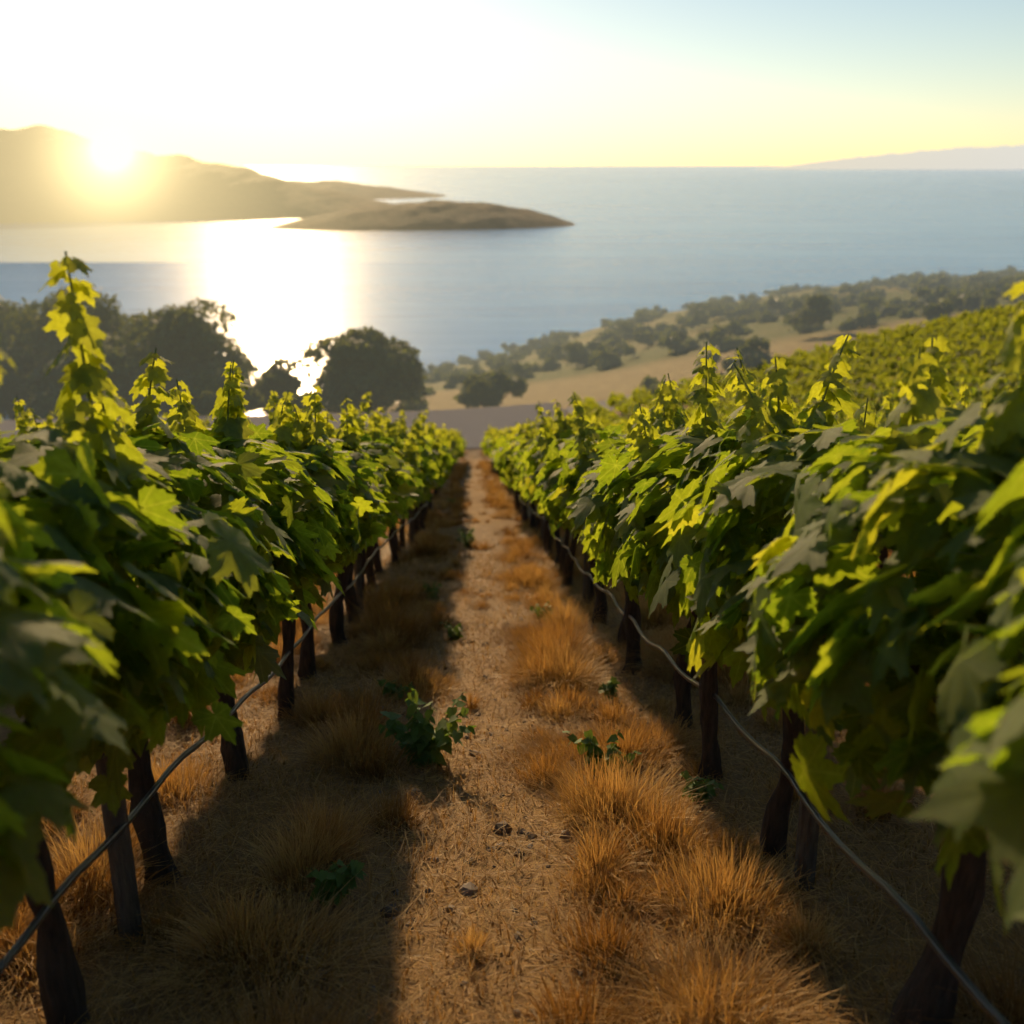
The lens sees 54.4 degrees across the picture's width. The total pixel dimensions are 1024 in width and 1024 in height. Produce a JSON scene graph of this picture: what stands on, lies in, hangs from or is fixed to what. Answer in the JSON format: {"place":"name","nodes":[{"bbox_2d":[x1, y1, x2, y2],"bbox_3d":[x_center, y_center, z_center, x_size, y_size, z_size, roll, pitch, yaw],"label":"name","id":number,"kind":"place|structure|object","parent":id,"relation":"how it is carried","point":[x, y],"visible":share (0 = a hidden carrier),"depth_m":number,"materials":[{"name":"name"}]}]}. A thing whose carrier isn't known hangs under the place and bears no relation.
{"place":"outdoors","nodes":[
{"label":"outdoors","id":0,"kind":"place"},
{"bbox_2d":[63,101,160,198],"bbox_3d":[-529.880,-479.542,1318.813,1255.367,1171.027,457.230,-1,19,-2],"label":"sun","id":1,"kind":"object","parent":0,"point":[111,149],"visible":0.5,"depth_m":1318.81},
{"bbox_2d":[0,125,391,223],"bbox_3d":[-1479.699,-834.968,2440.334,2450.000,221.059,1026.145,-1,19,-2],"label":"headland","id":2,"kind":"structure","parent":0,"point":[38,184],"depth_m":2374.99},
{"bbox_2d":[288,180,446,198],"bbox_3d":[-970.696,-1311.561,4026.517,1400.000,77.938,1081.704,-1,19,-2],"label":"headland","id":3,"kind":"structure","parent":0,"point":[370,191],"depth_m":3954.52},
{"bbox_2d":[268,200,574,230],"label":"island","id":4,"kind":"structure","parent":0,"point":[436,215],"depth_m":2033.88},
{"bbox_2d":[0,324,935,447],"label":"road","id":5,"kind":"structure","parent":0,"point":[472,425],"depth_m":64.95,"materials":[{"name":"grey asphalt"}]},
{"bbox_2d":[22,654,951,733],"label":"vine arms","id":6,"kind":"object","parent":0,"point":[915,669],"depth_m":2.35},
{"bbox_2d":[0,166,1023,419],"bbox_3d":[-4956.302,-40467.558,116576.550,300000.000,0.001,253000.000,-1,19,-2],"label":"sea","id":7,"kind":"structure","parent":0,"point":[634,238],"depth_m":1486.71,"materials":[{"name":"blue liquid"}]},
{"bbox_2d":[0,285,1023,1023],"bbox_3d":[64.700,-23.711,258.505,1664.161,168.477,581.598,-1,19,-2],"label":"terrain","id":8,"kind":"structure","parent":0,"point":[598,385],"depth_m":3.65,"materials":[{"name":"brown soil"}]},
{"bbox_2d":[95,475,833,946],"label":"posts","id":9,"kind":"object","parent":8,"relation":"on","point":[125,889],"visible":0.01,"depth_m":2.94,"materials":[{"name":"brown wood"}]},
{"bbox_2d":[0,507,981,747],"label":"trellis wires","id":10,"kind":"object","parent":9,"relation":"attached to","point":[852,529],"depth_m":2.16,"materials":[{"name":"grey"}]},
{"bbox_2d":[0,463,1010,1023],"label":"drip lines","id":11,"kind":"object","parent":9,"relation":"attached to","point":[980,999],"visible":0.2,"depth_m":2.71,"materials":[{"name":"grey plastic"}]},
{"bbox_2d":[216,532,773,1023],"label":"stones","id":12,"kind":"object","parent":8,"relation":"on","point":[472,888],"visible":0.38,"depth_m":3.54,"materials":[{"name":"brown stone"}]},
{"bbox_2d":[9,390,985,548],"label":"vine leaves","id":13,"kind":"object","parent":8,"relation":"on","point":[415,471],"visible":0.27,"depth_m":9.38,"materials":[{"name":"green plant"}]},
{"bbox_2d":[0,256,1023,933],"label":"vine leaves","id":14,"kind":"object","parent":8,"relation":"on","point":[224,542],"visible":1,"depth_m":2.21,"materials":[{"name":"green plant"}]},
{"bbox_2d":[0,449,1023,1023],"bbox_3d":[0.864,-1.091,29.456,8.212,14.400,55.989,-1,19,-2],"label":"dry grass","id":15,"kind":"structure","parent":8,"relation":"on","point":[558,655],"depth_m":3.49,"materials":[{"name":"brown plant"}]},
{"bbox_2d":[306,497,723,909],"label":"weeds","id":16,"kind":"object","parent":8,"relation":"on","point":[423,737],"visible":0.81,"depth_m":4.43,"materials":[{"name":"green plant"}]},
{"bbox_2d":[12,251,1023,469],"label":"vine shoots","id":17,"kind":"object","parent":8,"relation":"on","point":[228,404],"visible":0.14,"depth_m":3.92,"materials":[{"name":"green plant"}]},
{"bbox_2d":[25,464,1021,1023],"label":"vine trunks","id":18,"kind":"object","parent":8,"relation":"on","point":[923,996],"visible":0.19,"depth_m":3.34,"materials":[{"name":"brown wood"}]},
{"bbox_2d":[168,299,1023,489],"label":"vineyard rows","id":19,"kind":"object","parent":8,"relation":"on","point":[970,335],"visible":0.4,"depth_m":64.55,"materials":[{"name":"green plant"}]},
{"bbox_2d":[0,0,1023,165],"label":"sky","id":20,"kind":"structure","parent":0,"point":[228,82],"materials":[{"name":"white"}]},
{"bbox_2d":[762,145,1023,169],"bbox_3d":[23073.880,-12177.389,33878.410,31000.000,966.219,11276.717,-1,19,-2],"label":"coast","id":21,"kind":"structure","parent":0,"point":[1004,157],"depth_m":29451.29}
]}

